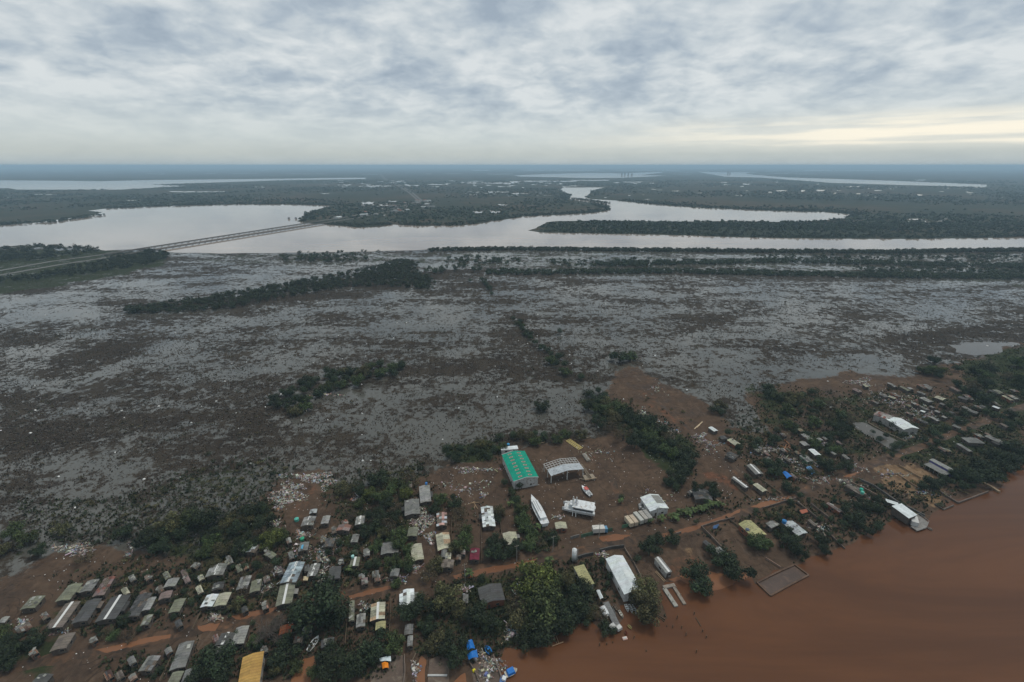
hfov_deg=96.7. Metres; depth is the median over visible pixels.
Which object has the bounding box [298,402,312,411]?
tree
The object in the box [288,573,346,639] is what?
tree
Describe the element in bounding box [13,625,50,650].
tree
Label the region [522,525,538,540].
tree
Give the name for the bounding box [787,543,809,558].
tree
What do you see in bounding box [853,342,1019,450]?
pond
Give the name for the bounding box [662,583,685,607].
floating dock
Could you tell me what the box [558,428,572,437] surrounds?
tree
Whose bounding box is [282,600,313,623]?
tree
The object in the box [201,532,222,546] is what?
tree
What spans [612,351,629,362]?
tree
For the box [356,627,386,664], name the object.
tree
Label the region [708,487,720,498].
tree
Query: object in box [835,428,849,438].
tree
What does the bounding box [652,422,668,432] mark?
tree
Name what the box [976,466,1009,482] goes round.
tree
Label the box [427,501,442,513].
tree
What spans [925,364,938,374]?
tree
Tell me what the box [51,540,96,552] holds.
debris heap
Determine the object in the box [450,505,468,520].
tree
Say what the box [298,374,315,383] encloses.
tree
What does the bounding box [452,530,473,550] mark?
tree
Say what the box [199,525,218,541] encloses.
tree
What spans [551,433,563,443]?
tree
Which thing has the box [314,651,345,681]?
tree
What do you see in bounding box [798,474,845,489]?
debris heap
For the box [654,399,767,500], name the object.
side track
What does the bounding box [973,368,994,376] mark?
tree
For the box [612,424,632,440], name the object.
tree
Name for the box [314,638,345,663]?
tree
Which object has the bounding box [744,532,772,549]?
tree
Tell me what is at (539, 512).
passenger boat
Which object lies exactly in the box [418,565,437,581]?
tree
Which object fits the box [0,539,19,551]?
tree
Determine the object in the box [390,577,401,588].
tree
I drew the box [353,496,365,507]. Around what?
tree
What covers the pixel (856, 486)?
debris heap
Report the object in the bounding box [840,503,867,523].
tree
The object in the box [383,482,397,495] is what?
tree
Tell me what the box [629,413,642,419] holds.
tree
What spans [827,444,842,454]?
tree
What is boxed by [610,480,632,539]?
dirt track
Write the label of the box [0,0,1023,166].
sky
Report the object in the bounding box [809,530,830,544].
tree
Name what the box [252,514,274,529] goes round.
tree
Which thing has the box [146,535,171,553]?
tree
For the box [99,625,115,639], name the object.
tree
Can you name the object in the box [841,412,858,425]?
tree
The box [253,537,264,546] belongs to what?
tree
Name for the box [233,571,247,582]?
tree
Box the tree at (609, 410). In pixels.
[603,405,617,416]
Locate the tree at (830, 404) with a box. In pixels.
[821,399,836,411]
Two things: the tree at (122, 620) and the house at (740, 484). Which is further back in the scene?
the house at (740, 484)
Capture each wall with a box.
[403,654,404,681]
[469,660,479,681]
[493,654,501,677]
[578,552,593,558]
[600,544,623,551]
[624,547,641,576]
[701,525,720,546]
[702,517,734,526]
[763,497,795,508]
[765,557,780,567]
[796,501,821,522]
[810,503,828,517]
[825,529,844,548]
[851,481,885,499]
[858,477,924,516]
[897,464,920,478]
[897,473,935,494]
[934,503,953,509]
[938,490,988,503]
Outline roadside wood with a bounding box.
[0,243,169,282]
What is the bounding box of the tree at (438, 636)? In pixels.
[423,627,446,654]
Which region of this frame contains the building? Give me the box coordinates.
[924,458,952,476]
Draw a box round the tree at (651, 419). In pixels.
[634,413,657,425]
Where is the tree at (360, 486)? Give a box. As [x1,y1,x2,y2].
[352,483,364,496]
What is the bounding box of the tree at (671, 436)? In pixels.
[661,430,675,440]
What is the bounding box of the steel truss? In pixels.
[566,439,582,449]
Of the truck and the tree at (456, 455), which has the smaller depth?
the truck
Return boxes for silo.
[572,548,577,561]
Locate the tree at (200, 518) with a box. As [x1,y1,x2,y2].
[184,507,221,526]
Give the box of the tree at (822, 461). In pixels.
[816,455,833,466]
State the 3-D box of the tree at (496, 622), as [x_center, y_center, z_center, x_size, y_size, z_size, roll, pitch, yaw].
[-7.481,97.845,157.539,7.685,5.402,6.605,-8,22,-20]
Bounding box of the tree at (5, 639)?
[0,631,24,646]
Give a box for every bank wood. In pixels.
[0,194,1023,237]
[297,245,1023,253]
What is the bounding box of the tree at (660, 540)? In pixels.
[646,531,665,546]
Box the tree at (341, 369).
[338,367,347,375]
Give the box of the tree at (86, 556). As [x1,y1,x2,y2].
[72,548,95,563]
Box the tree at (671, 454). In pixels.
[665,447,678,459]
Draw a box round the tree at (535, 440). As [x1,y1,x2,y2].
[528,435,541,445]
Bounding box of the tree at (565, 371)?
[558,366,573,374]
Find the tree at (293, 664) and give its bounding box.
[288,657,303,674]
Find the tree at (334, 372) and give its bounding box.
[327,368,345,377]
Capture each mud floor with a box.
[370,655,405,681]
[428,655,448,681]
[470,655,499,681]
[759,566,805,593]
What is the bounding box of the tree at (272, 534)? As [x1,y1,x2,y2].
[257,526,282,550]
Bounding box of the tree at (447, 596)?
[432,579,466,612]
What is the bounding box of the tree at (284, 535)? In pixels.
[276,527,288,542]
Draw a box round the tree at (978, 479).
[964,468,997,484]
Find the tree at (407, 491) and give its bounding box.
[399,487,413,498]
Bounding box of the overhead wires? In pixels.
[466,508,654,564]
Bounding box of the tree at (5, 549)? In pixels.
[0,542,15,554]
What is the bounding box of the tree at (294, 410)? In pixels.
[286,402,304,415]
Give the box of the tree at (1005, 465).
[992,456,1023,473]
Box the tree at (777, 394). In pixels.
[770,390,785,400]
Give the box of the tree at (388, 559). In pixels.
[383,552,399,566]
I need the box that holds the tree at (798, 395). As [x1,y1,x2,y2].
[785,391,803,402]
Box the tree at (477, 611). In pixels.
[462,599,494,627]
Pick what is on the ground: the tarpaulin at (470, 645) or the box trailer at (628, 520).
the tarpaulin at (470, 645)
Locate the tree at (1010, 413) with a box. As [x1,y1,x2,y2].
[1003,408,1020,417]
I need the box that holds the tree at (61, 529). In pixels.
[49,522,72,535]
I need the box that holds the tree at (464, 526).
[459,524,471,536]
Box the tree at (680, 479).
[665,467,686,484]
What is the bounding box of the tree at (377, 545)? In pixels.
[368,537,382,554]
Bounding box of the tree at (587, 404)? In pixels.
[583,399,594,410]
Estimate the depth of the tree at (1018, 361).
359.53 m
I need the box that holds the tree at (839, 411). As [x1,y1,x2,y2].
[835,409,850,417]
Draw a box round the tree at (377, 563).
[368,557,381,568]
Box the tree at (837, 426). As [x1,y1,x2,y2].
[825,420,841,430]
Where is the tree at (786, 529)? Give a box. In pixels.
[778,524,793,535]
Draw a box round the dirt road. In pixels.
[0,403,1023,675]
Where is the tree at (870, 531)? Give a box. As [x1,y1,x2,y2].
[858,524,876,534]
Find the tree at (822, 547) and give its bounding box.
[817,543,832,555]
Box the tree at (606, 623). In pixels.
[597,618,616,637]
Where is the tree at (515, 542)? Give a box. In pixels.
[508,538,523,556]
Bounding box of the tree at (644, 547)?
[637,536,663,555]
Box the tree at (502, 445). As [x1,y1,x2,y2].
[496,441,506,451]
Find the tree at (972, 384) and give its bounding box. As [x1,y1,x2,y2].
[966,379,982,389]
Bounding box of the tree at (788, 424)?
[781,419,795,428]
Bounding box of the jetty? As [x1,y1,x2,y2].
[982,482,1000,492]
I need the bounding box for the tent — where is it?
[382,662,388,668]
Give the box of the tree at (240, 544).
[230,540,247,557]
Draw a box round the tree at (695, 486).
[691,480,704,490]
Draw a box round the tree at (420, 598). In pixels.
[407,591,437,616]
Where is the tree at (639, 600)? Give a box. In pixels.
[628,589,662,621]
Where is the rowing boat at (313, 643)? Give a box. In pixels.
[306,635,318,651]
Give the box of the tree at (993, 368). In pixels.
[979,363,1000,372]
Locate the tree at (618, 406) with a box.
[607,399,629,412]
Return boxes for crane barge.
[579,464,595,480]
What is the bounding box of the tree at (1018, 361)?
[1008,355,1023,367]
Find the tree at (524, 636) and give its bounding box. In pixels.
[514,628,538,653]
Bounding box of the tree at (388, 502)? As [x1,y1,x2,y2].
[380,496,395,507]
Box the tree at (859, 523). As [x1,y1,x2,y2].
[847,516,865,527]
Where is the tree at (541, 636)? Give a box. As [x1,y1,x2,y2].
[530,615,565,647]
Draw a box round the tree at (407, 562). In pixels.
[397,553,414,567]
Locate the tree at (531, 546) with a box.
[522,538,535,551]
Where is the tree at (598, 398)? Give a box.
[591,393,605,402]
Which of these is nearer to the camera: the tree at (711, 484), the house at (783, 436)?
the tree at (711, 484)
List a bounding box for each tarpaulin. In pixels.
[379,656,390,661]
[466,639,474,649]
[467,650,477,659]
[485,645,491,654]
[783,471,790,479]
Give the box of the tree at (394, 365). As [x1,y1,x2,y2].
[387,361,398,368]
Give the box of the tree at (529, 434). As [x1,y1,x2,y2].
[524,431,533,440]
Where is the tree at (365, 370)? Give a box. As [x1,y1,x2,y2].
[354,364,369,375]
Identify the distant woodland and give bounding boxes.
[0,180,1023,230]
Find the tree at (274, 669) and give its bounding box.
[268,663,285,676]
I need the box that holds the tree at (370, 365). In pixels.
[365,361,376,369]
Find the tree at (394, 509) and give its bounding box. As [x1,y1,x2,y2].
[386,502,401,513]
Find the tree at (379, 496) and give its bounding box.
[370,489,388,502]
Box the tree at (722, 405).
[713,399,728,409]
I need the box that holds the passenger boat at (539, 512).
[531,494,548,526]
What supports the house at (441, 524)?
on the ground
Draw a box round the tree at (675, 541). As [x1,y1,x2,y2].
[664,528,679,544]
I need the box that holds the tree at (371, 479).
[366,468,388,485]
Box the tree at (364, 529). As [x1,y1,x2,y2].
[359,521,375,537]
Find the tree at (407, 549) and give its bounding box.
[401,543,413,554]
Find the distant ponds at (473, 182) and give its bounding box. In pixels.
[3,168,1002,227]
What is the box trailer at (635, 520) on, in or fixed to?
on the dirt track at (622, 506)
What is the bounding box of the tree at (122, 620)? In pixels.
[115,610,130,625]
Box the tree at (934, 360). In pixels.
[926,355,941,364]
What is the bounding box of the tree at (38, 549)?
[27,542,47,555]
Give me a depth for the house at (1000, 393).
317.32 m
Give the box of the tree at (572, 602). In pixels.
[549,596,578,632]
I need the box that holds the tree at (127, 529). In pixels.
[109,522,133,540]
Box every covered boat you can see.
[504,666,516,677]
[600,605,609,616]
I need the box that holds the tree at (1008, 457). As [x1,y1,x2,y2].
[988,449,1019,464]
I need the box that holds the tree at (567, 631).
[550,604,580,636]
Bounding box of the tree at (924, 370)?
[916,366,932,374]
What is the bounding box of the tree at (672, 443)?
[663,437,676,446]
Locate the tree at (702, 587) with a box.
[688,568,713,596]
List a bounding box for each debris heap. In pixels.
[16,617,32,625]
[48,626,70,635]
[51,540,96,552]
[54,546,93,556]
[123,549,132,556]
[206,612,223,622]
[261,581,278,592]
[267,477,308,501]
[267,494,293,511]
[270,518,281,529]
[271,564,284,574]
[276,472,334,483]
[288,534,344,575]
[293,483,306,489]
[295,528,314,540]
[319,556,328,581]
[320,472,337,491]
[347,494,360,506]
[357,601,370,612]
[380,576,408,583]
[407,518,420,526]
[410,653,422,681]
[412,563,422,573]
[418,505,436,534]
[422,531,435,545]
[441,480,491,504]
[453,465,504,473]
[458,582,473,593]
[471,649,507,681]
[479,492,488,498]
[501,621,518,643]
[551,513,564,518]
[572,445,633,463]
[595,551,608,557]
[640,406,648,416]
[667,428,678,438]
[692,432,707,442]
[692,439,724,455]
[749,496,799,501]
[750,443,791,455]
[779,454,795,462]
[792,457,821,473]
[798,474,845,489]
[806,522,833,535]
[834,461,868,471]
[838,478,855,486]
[841,494,898,516]
[842,376,871,386]
[843,384,902,400]
[850,482,868,488]
[857,394,927,412]
[872,469,911,479]
[898,404,955,420]
[902,486,952,497]
[903,434,921,439]
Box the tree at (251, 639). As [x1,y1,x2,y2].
[245,633,264,648]
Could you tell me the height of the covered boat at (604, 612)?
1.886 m
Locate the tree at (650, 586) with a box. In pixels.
[629,574,659,600]
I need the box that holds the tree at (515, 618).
[505,600,533,632]
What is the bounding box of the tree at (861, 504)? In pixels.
[854,497,875,511]
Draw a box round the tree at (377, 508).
[372,505,382,516]
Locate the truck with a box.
[592,525,607,534]
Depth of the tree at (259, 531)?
196.55 m
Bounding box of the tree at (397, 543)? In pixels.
[385,526,407,549]
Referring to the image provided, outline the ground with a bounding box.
[0,167,1023,681]
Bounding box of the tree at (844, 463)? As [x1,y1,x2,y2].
[837,459,854,470]
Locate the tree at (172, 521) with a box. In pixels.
[149,511,181,532]
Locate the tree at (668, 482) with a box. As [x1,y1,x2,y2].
[663,475,677,486]
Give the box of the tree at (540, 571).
[510,558,558,599]
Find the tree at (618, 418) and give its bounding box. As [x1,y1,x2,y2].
[607,411,622,424]
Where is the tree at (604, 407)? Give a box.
[598,403,609,412]
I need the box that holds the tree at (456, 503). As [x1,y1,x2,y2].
[447,493,462,507]
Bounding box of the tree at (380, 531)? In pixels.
[377,526,390,537]
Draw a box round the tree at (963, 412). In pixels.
[953,407,971,416]
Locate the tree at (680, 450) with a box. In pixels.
[675,446,688,458]
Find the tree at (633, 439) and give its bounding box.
[625,432,646,448]
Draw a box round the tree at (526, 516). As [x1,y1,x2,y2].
[514,510,530,524]
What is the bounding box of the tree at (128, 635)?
[115,628,133,644]
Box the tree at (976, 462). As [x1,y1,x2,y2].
[969,456,1002,475]
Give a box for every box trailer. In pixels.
[624,515,633,527]
[629,514,638,526]
[633,511,643,524]
[638,510,648,522]
[643,509,652,518]
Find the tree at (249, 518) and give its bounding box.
[237,514,254,524]
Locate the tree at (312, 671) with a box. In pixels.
[304,664,319,679]
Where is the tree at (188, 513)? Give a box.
[174,507,197,529]
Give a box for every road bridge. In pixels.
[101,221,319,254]
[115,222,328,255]
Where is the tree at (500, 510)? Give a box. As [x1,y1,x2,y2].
[492,503,506,516]
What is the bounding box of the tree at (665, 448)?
[658,442,669,453]
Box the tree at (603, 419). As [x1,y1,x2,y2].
[591,415,608,427]
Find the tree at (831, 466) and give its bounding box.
[826,460,843,472]
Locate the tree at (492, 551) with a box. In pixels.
[482,537,503,558]
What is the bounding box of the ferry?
[562,496,595,516]
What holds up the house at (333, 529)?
on the ground
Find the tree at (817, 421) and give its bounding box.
[808,415,822,426]
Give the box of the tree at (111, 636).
[105,628,121,641]
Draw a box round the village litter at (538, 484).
[16,398,1016,681]
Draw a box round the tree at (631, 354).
[627,350,638,359]
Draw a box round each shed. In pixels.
[500,445,517,453]
[544,458,583,481]
[638,494,668,516]
[654,557,671,577]
[873,411,893,424]
[884,499,897,507]
[885,417,918,434]
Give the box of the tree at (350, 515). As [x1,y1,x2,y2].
[343,509,357,519]
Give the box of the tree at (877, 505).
[865,499,883,511]
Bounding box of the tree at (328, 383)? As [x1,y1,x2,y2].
[317,380,332,392]
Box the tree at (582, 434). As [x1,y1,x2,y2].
[573,428,587,438]
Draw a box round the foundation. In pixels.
[756,564,808,596]
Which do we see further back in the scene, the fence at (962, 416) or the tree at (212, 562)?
the fence at (962, 416)
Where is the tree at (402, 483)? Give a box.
[398,479,412,489]
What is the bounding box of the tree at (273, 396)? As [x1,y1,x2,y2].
[268,393,278,401]
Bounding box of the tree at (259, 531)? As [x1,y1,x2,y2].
[251,523,268,538]
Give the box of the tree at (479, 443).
[473,439,487,449]
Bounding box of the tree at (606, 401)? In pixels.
[599,395,612,405]
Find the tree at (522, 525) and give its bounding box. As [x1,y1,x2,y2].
[517,517,534,534]
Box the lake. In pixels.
[0,172,986,189]
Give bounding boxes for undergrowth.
[4,301,1023,679]
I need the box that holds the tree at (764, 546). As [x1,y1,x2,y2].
[757,539,773,550]
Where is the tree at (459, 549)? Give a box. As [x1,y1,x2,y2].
[447,540,462,552]
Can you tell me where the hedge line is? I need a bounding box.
[469,277,550,351]
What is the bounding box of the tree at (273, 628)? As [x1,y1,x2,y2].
[252,613,286,646]
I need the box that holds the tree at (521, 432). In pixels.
[515,428,526,438]
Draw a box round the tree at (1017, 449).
[999,438,1023,454]
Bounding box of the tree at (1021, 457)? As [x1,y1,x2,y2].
[1005,451,1023,464]
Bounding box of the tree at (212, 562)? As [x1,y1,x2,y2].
[206,555,221,569]
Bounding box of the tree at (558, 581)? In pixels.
[532,574,564,604]
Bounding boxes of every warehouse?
[502,451,537,488]
[606,555,638,601]
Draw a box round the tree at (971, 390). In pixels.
[968,386,986,396]
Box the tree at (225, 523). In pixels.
[218,515,234,529]
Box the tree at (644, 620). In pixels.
[636,606,659,626]
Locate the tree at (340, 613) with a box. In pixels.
[313,596,352,628]
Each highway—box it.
[0,254,115,275]
[320,176,421,221]
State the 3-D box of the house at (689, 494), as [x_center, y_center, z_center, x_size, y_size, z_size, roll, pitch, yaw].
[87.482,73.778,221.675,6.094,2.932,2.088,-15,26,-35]
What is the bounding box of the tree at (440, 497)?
[431,493,449,505]
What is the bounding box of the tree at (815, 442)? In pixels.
[806,437,822,448]
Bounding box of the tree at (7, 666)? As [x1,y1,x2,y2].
[0,648,20,672]
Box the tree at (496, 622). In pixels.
[481,612,501,632]
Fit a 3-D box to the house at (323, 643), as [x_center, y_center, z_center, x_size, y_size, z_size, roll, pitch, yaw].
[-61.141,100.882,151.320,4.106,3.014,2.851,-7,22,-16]
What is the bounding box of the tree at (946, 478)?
[937,473,955,484]
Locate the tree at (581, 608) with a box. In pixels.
[558,583,594,620]
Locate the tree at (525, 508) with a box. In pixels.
[514,502,528,516]
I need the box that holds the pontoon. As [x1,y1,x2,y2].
[582,453,590,461]
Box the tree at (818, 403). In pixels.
[813,399,826,408]
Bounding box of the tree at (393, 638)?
[382,628,405,656]
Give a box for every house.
[0,616,11,625]
[14,624,27,637]
[20,595,45,613]
[22,622,32,633]
[28,647,40,660]
[32,673,54,681]
[40,612,50,623]
[46,601,80,632]
[49,632,76,655]
[55,583,82,605]
[71,598,104,627]
[79,579,99,596]
[89,636,98,647]
[92,576,116,599]
[94,594,130,625]
[104,669,114,681]
[115,670,125,681]
[121,587,130,597]
[124,593,151,620]
[127,655,137,668]
[128,574,136,585]
[128,673,138,681]
[138,655,160,675]
[140,614,153,630]
[142,597,156,614]
[144,574,152,584]
[155,585,164,594]
[158,590,173,603]
[163,571,170,581]
[163,578,179,590]
[164,646,173,658]
[168,598,186,617]
[168,671,183,681]
[169,640,194,673]
[174,619,183,631]
[180,569,188,576]
[181,668,192,681]
[182,575,191,586]
[190,562,201,572]
[196,585,204,596]
[198,574,205,583]
[200,593,218,611]
[205,563,227,580]
[211,581,225,593]
[212,634,218,646]
[213,592,231,610]
[214,632,234,646]
[226,555,233,565]
[231,625,249,648]
[235,564,242,575]
[236,575,251,593]
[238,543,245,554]
[241,606,248,616]
[242,563,249,573]
[246,544,260,555]
[249,579,261,596]
[260,646,268,657]
[261,601,268,613]
[263,575,270,584]
[264,551,276,561]
[275,583,298,609]
[277,568,283,579]
[278,624,293,636]
[280,561,304,587]
[286,537,291,547]
[288,551,294,561]
[293,636,303,646]
[298,542,309,554]
[301,516,316,529]
[303,564,309,575]
[307,563,320,580]
[309,509,317,515]
[316,556,321,564]
[320,535,325,545]
[321,515,330,527]
[321,637,333,650]
[323,538,335,549]
[328,566,340,582]
[331,526,336,536]
[336,524,351,534]
[338,558,344,568]
[349,557,359,569]
[349,600,354,625]
[350,534,359,546]
[355,515,364,528]
[356,613,365,631]
[359,573,364,582]
[361,577,368,588]
[363,548,369,559]
[370,602,385,624]
[372,570,378,581]
[375,575,380,585]
[375,621,385,631]
[381,541,398,557]
[390,568,399,580]
[399,588,417,610]
[401,499,419,518]
[404,624,413,638]
[407,527,418,539]
[407,635,412,650]
[410,543,423,564]
[419,485,432,505]
[436,512,446,529]
[436,532,450,553]
[441,549,446,558]
[441,559,453,571]
[445,552,450,558]
[456,554,460,563]
[461,549,465,557]
[463,594,468,604]
[469,548,479,563]
[478,583,504,608]
[479,506,495,530]
[503,531,519,548]
[555,521,566,532]
[574,564,594,588]
[686,489,692,497]
[692,488,713,502]
[702,540,712,553]
[708,427,717,434]
[714,547,723,555]
[719,436,727,442]
[725,452,737,462]
[727,438,739,447]
[731,477,748,491]
[738,520,766,539]
[746,464,762,477]
[752,483,767,494]
[754,448,761,454]
[765,520,778,531]
[779,433,786,439]
[779,448,786,454]
[783,457,791,464]
[784,520,807,537]
[789,473,797,481]
[799,441,808,448]
[799,454,813,463]
[800,433,811,442]
[807,519,817,528]
[808,449,820,458]
[826,502,841,515]
[829,451,836,457]
[841,454,849,461]
[844,484,865,497]
[852,388,861,394]
[862,384,868,389]
[870,400,879,406]
[879,393,888,399]
[887,382,896,389]
[888,396,895,401]
[890,392,901,399]
[890,503,928,531]
[899,386,909,392]
[905,412,912,417]
[911,402,919,407]
[916,384,926,390]
[916,391,925,396]
[918,405,928,412]
[918,419,927,425]
[919,397,932,404]
[924,386,932,391]
[930,417,939,423]
[934,396,945,402]
[938,447,946,453]
[949,387,961,393]
[952,424,960,430]
[955,443,972,454]
[957,396,967,402]
[961,437,983,445]
[965,396,973,402]
[967,409,978,415]
[974,433,984,440]
[984,435,1010,449]
[990,401,1001,408]
[991,406,999,411]
[992,389,1003,395]
[999,423,1008,429]
[1001,395,1013,402]
[1007,395,1019,401]
[1009,389,1018,394]
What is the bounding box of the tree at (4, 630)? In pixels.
[0,622,14,640]
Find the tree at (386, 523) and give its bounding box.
[380,516,397,536]
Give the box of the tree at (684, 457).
[678,454,697,466]
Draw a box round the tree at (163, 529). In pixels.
[149,526,169,540]
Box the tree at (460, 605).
[452,598,473,620]
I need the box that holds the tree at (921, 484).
[917,479,933,489]
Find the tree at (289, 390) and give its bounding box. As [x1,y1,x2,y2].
[278,385,297,395]
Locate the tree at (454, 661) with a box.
[446,645,470,669]
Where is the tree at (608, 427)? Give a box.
[599,421,616,432]
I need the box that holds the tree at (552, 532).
[542,528,557,540]
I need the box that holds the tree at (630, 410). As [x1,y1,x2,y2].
[623,406,634,415]
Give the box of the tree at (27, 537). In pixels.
[9,529,40,548]
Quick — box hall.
[238,651,264,681]
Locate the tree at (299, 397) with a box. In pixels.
[290,393,305,402]
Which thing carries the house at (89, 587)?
on the ground
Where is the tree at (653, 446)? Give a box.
[647,439,664,451]
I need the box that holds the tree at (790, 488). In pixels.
[783,482,800,492]
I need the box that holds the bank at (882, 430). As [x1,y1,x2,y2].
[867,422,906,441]
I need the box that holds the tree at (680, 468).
[671,461,694,475]
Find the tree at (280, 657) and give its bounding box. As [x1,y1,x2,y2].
[265,637,302,669]
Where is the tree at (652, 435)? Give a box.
[642,429,658,440]
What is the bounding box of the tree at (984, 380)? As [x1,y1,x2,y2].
[976,375,997,386]
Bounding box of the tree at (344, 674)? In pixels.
[332,662,356,681]
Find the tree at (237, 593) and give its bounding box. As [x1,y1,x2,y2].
[230,585,249,602]
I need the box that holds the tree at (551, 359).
[544,355,557,364]
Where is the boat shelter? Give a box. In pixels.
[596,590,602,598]
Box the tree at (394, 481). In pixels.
[387,477,399,486]
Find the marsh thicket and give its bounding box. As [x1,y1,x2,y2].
[123,258,435,313]
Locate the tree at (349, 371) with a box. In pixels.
[344,366,358,374]
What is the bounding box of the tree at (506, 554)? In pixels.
[496,546,511,560]
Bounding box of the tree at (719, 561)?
[704,542,736,566]
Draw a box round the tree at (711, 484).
[702,480,717,487]
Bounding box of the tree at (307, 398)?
[300,395,312,402]
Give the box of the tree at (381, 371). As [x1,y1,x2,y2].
[373,367,388,376]
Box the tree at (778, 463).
[774,458,789,467]
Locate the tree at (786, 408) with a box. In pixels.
[780,402,796,414]
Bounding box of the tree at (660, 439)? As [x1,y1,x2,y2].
[653,436,664,442]
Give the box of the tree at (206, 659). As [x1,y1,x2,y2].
[190,638,238,678]
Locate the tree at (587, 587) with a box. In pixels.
[572,576,594,595]
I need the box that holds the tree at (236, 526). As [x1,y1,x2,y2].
[226,519,247,533]
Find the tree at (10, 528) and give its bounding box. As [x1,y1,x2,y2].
[0,520,26,539]
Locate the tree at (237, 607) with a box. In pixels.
[228,598,245,611]
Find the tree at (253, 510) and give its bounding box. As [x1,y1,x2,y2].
[236,503,259,516]
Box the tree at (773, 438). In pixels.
[768,434,781,443]
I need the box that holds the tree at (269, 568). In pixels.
[258,562,273,575]
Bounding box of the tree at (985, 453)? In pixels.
[977,446,1006,460]
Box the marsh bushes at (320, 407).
[0,251,1023,542]
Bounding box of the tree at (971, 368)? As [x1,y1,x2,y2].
[967,364,988,372]
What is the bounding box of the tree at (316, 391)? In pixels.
[312,388,326,396]
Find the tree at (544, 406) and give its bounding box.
[534,399,550,410]
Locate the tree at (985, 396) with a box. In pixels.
[974,391,997,401]
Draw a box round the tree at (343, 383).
[334,379,348,388]
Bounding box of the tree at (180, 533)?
[172,522,190,539]
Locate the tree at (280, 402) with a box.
[267,397,283,408]
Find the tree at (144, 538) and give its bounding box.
[129,526,164,547]
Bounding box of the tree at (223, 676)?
[209,656,234,681]
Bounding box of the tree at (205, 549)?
[193,542,213,557]
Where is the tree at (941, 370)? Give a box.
[934,366,952,375]
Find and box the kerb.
[428,674,446,676]
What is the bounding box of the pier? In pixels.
[603,601,621,631]
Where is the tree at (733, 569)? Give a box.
[722,556,756,581]
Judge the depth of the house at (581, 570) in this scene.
175.17 m
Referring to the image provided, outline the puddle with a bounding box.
[97,470,863,681]
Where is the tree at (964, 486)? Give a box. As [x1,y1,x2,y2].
[957,479,977,489]
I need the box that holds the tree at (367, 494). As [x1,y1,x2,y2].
[361,485,375,500]
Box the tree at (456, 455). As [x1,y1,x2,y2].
[452,450,463,461]
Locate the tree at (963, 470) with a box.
[954,465,977,479]
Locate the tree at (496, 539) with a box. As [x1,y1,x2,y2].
[485,532,508,547]
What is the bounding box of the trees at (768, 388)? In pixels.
[96,328,1023,679]
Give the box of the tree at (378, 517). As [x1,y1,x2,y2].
[365,509,388,527]
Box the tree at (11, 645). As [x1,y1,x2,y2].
[6,638,30,650]
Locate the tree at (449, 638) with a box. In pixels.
[436,627,468,656]
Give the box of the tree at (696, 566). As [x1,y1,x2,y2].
[679,556,710,584]
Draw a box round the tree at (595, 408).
[592,403,603,413]
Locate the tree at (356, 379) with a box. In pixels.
[350,373,365,386]
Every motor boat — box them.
[499,674,506,681]
[582,485,592,496]
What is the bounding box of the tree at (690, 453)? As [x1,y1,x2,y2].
[683,446,701,459]
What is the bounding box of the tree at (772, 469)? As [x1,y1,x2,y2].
[767,462,782,475]
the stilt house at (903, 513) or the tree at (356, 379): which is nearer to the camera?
the stilt house at (903, 513)
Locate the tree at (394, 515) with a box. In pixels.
[387,509,402,523]
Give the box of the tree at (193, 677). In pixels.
[183,662,213,681]
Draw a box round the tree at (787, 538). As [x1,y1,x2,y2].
[780,533,803,552]
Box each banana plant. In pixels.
[465,568,473,576]
[544,556,553,564]
[657,514,666,521]
[674,513,679,520]
[676,508,684,514]
[699,504,708,511]
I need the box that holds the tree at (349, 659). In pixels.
[342,642,371,677]
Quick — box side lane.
[381,499,519,650]
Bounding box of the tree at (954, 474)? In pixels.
[948,469,964,479]
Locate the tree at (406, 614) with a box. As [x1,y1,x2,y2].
[389,601,419,621]
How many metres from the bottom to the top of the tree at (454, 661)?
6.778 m
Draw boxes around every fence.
[127,602,159,644]
[159,648,175,681]
[192,609,201,630]
[581,527,612,537]
[731,481,750,498]
[758,476,780,494]
[786,449,820,474]
[896,409,935,438]
[945,407,975,424]
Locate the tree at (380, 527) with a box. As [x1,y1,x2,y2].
[375,525,387,534]
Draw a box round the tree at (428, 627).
[417,614,436,635]
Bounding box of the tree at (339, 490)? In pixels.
[334,480,356,495]
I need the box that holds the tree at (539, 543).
[535,536,546,546]
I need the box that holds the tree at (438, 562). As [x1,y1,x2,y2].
[425,554,443,572]
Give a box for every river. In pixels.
[0,187,1023,253]
[499,463,1023,681]
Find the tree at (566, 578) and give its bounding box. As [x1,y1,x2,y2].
[560,570,575,590]
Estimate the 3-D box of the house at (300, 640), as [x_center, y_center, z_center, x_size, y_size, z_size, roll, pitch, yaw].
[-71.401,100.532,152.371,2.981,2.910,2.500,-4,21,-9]
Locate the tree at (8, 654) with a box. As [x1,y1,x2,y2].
[0,643,16,663]
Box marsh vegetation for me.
[0,250,1023,542]
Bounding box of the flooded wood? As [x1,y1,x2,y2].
[278,251,1023,278]
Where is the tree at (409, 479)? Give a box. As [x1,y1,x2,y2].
[401,471,418,486]
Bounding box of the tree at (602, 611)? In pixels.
[591,607,608,621]
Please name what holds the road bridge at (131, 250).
in the river at (124, 228)
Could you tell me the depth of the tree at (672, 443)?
259.43 m
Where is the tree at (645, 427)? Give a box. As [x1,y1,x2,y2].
[637,419,655,433]
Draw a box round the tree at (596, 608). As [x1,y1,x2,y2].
[583,604,598,621]
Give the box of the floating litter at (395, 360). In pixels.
[0,286,1013,507]
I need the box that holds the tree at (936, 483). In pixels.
[922,475,944,489]
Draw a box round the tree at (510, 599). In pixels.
[504,593,524,610]
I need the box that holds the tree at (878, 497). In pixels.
[870,494,887,504]
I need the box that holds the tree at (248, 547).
[242,540,254,553]
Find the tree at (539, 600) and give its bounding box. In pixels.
[518,581,560,631]

